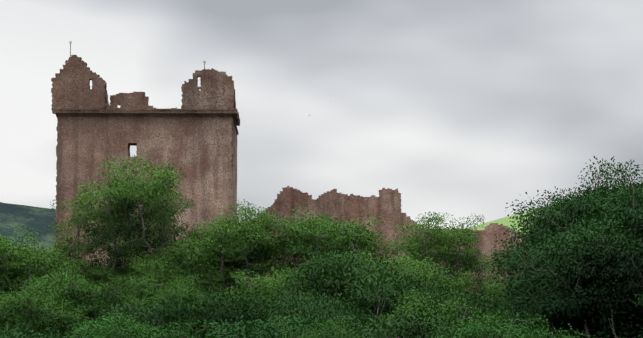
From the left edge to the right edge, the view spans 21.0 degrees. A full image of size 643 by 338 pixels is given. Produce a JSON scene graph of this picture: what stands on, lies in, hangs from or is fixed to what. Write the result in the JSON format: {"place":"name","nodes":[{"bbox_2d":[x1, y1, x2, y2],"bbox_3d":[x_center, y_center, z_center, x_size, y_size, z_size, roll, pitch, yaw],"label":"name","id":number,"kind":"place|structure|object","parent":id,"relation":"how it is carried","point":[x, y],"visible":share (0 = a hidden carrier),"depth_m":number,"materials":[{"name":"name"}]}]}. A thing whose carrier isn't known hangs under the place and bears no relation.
{"place":"outdoors","nodes":[
{"label":"outdoors","id":0,"kind":"place"},
{"bbox_2d":[0,202,256,294],"bbox_3d":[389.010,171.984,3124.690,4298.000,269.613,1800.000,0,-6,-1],"label":"hill","id":1,"kind":"structure","parent":0,"point":[16,216],"depth_m":2873.76,"materials":[{"name":"green plant"}]},
{"bbox_2d":[232,121,236,267],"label":"tower wall","id":2,"kind":"structure","parent":0,"point":[234,185],"depth_m":125.86,"materials":[{"name":"brown stone"}]},
{"bbox_2d":[0,0,642,228],"label":"sky","id":3,"kind":"structure","parent":0,"point":[464,108],"materials":[{"name":"grey"}]},
{"bbox_2d":[467,189,631,233],"bbox_3d":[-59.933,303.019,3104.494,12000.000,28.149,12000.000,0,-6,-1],"label":"hill","id":4,"kind":"structure","parent":0,"point":[504,221],"depth_m":199.54,"materials":[{"name":"green plant"}]},
{"bbox_2d":[0,225,66,333],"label":"bush","id":5,"kind":"object","parent":4,"relation":"on","point":[14,256],"visible":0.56,"depth_m":94.51,"materials":[{"name":"green plant"}]},
{"bbox_2d":[0,325,87,337],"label":"bush","id":6,"kind":"object","parent":4,"relation":"on","point":[15,334],"visible":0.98,"depth_m":63.19,"materials":[{"name":"green plant"}]},
{"bbox_2d":[0,282,90,337],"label":"bush","id":7,"kind":"object","parent":4,"relation":"on","point":[36,318],"visible":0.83,"depth_m":84.45,"materials":[{"name":"green plant"}]},
{"bbox_2d":[0,238,107,324],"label":"bush","id":8,"kind":"object","parent":4,"relation":"on","point":[44,268],"visible":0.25,"depth_m":95.62,"materials":[{"name":"green plant"}]},
{"bbox_2d":[12,264,145,334],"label":"bush","id":9,"kind":"object","parent":4,"relation":"on","point":[78,290],"visible":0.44,"depth_m":88.23,"materials":[{"name":"green plant"}]},
{"bbox_2d":[47,155,207,321],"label":"tree","id":10,"kind":"object","parent":4,"relation":"on","point":[126,195],"visible":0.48,"depth_m":97.44,"materials":[{"name":"green plant"}]},
{"bbox_2d":[44,295,213,337],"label":"bush","id":11,"kind":"object","parent":4,"relation":"on","point":[163,313],"visible":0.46,"depth_m":82.26,"materials":[{"name":"green plant"}]},
{"bbox_2d":[55,116,233,313],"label":"tower wall","id":12,"kind":"structure","parent":4,"relation":"on","point":[198,151],"depth_m":120.30,"materials":[{"name":"brown stone"}]},
{"bbox_2d":[51,55,106,108],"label":"turret","id":13,"kind":"object","parent":12,"relation":"on","point":[70,89],"visible":1,"depth_m":120.31,"materials":[{"name":"stone"}]},
{"bbox_2d":[105,83,109,107],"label":"turret","id":14,"kind":"object","parent":12,"relation":"on","point":[107,103],"visible":0.23,"depth_m":121.84,"materials":[{"name":"stone"}]},
{"bbox_2d":[109,92,176,108],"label":"ruined parapet wall","id":15,"kind":"structure","parent":12,"relation":"on","point":[133,100],"depth_m":120.39,"materials":[{"name":"brown stone"}]},
{"bbox_2d":[51,108,239,134],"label":"cornice","id":16,"kind":"structure","parent":12,"relation":"attached to","point":[234,113],"depth_m":120.37,"materials":[{"name":"brown stone"}]},
{"bbox_2d":[181,68,233,108],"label":"turret","id":17,"kind":"object","parent":12,"relation":"on","point":[216,87],"visible":0.98,"depth_m":120.43,"materials":[{"name":"stone"}]},
{"bbox_2d":[63,307,225,337],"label":"bush","id":18,"kind":"object","parent":4,"relation":"on","point":[114,329],"visible":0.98,"depth_m":67.57,"materials":[{"name":"green plant"}]},
{"bbox_2d":[125,273,213,320],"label":"bush","id":19,"kind":"object","parent":4,"relation":"on","point":[179,290],"visible":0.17,"depth_m":86.40,"materials":[{"name":"green plant"}]},
{"bbox_2d":[120,230,243,309],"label":"bush","id":20,"kind":"object","parent":4,"relation":"on","point":[183,261],"visible":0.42,"depth_m":95.35,"materials":[{"name":"green plant"}]},
{"bbox_2d":[147,288,283,337],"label":"bush","id":21,"kind":"object","parent":4,"relation":"on","point":[246,307],"visible":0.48,"depth_m":82.83,"materials":[{"name":"green plant"}]},
{"bbox_2d":[174,199,293,307],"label":"bush","id":22,"kind":"object","parent":4,"relation":"on","point":[253,233],"visible":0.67,"depth_m":96.47,"materials":[{"name":"green plant"}]},
{"bbox_2d":[161,313,335,337],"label":"bush","id":23,"kind":"object","parent":4,"relation":"on","point":[262,332],"visible":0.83,"depth_m":58.91,"materials":[{"name":"green plant"}]},
{"bbox_2d":[223,262,315,316],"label":"bush","id":24,"kind":"object","parent":4,"relation":"on","point":[270,288],"visible":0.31,"depth_m":90.68,"materials":[{"name":"green plant"}]},
{"bbox_2d":[260,313,372,337],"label":"bush","id":25,"kind":"object","parent":4,"relation":"on","point":[330,331],"visible":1,"depth_m":54.03,"materials":[{"name":"green plant"}]},
{"bbox_2d":[255,291,386,337],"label":"bush","id":26,"kind":"object","parent":4,"relation":"on","point":[317,308],"visible":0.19,"depth_m":83.73,"materials":[{"name":"green plant"}]},
{"bbox_2d":[264,206,402,298],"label":"bush","id":27,"kind":"object","parent":4,"relation":"on","point":[310,235],"visible":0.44,"depth_m":97.01,"materials":[{"name":"green plant"}]},
{"bbox_2d":[266,247,448,337],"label":"bush","id":28,"kind":"object","parent":4,"relation":"on","point":[337,277],"visible":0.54,"depth_m":88.81,"materials":[{"name":"green plant"}]},
{"bbox_2d":[256,186,522,308],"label":"ruin wall","id":29,"kind":"structure","parent":4,"relation":"on","point":[386,204],"depth_m":130.17,"materials":[{"name":"stone"}]},
{"bbox_2d":[341,245,482,324],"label":"bush","id":30,"kind":"object","parent":4,"relation":"on","point":[404,269],"visible":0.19,"depth_m":91.06,"materials":[{"name":"green plant"}]},
{"bbox_2d":[323,307,511,337],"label":"bush","id":31,"kind":"object","parent":4,"relation":"on","point":[416,323],"visible":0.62,"depth_m":64.49,"materials":[{"name":"green plant"}]},
{"bbox_2d":[380,212,508,309],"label":"bush","id":32,"kind":"object","parent":4,"relation":"on","point":[427,245],"visible":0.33,"depth_m":96.71,"materials":[{"name":"green plant"}]},
{"bbox_2d":[375,287,514,336],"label":"bush","id":33,"kind":"object","parent":4,"relation":"on","point":[450,307],"visible":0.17,"depth_m":82.64,"materials":[{"name":"green plant"}]},
{"bbox_2d":[394,285,526,330],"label":"bush","id":34,"kind":"object","parent":4,"relation":"on","point":[478,301],"visible":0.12,"depth_m":84.77,"materials":[{"name":"green plant"}]},
{"bbox_2d":[469,278,530,313],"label":"bush","id":35,"kind":"object","parent":4,"relation":"on","point":[492,285],"visible":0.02,"depth_m":91.86,"materials":[{"name":"green plant"}]},
{"bbox_2d":[424,310,578,337],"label":"bush","id":36,"kind":"object","parent":4,"relation":"on","point":[479,329],"visible":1,"depth_m":60.40,"materials":[{"name":"green plant"}]},
{"bbox_2d":[471,321,593,337],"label":"bush","id":37,"kind":"object","parent":4,"relation":"on","point":[561,333],"visible":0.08,"depth_m":65.98,"materials":[{"name":"green plant"}]},
{"bbox_2d":[482,163,642,313],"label":"tree","id":38,"kind":"object","parent":4,"relation":"on","point":[522,234],"depth_m":88.18,"materials":[{"name":"green plant"}]},
{"bbox_2d":[490,156,642,337],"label":"tree","id":39,"kind":"object","parent":4,"relation":"on","point":[557,199],"visible":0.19,"depth_m":82.67,"materials":[{"name":"green plant"}]},
{"bbox_2d":[491,159,642,337],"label":"tree","id":40,"kind":"object","parent":4,"relation":"on","point":[589,293],"visible":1,"depth_m":77.90,"materials":[{"name":"green plant"}]},
{"bbox_2d":[492,179,641,333],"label":"tree","id":41,"kind":"object","parent":4,"relation":"on","point":[563,219],"visible":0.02,"depth_m":84.07,"materials":[{"name":"green plant"}]},
{"bbox_2d":[505,164,628,272],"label":"tree","id":42,"kind":"object","parent":4,"relation":"on","point":[567,197],"depth_m":92.16,"materials":[{"name":"green plant"}]},
{"bbox_2d":[521,294,632,337],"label":"bush","id":43,"kind":"object","parent":4,"relation":"on","point":[543,323],"depth_m":81.93,"materials":[{"name":"green plant"}]}
]}

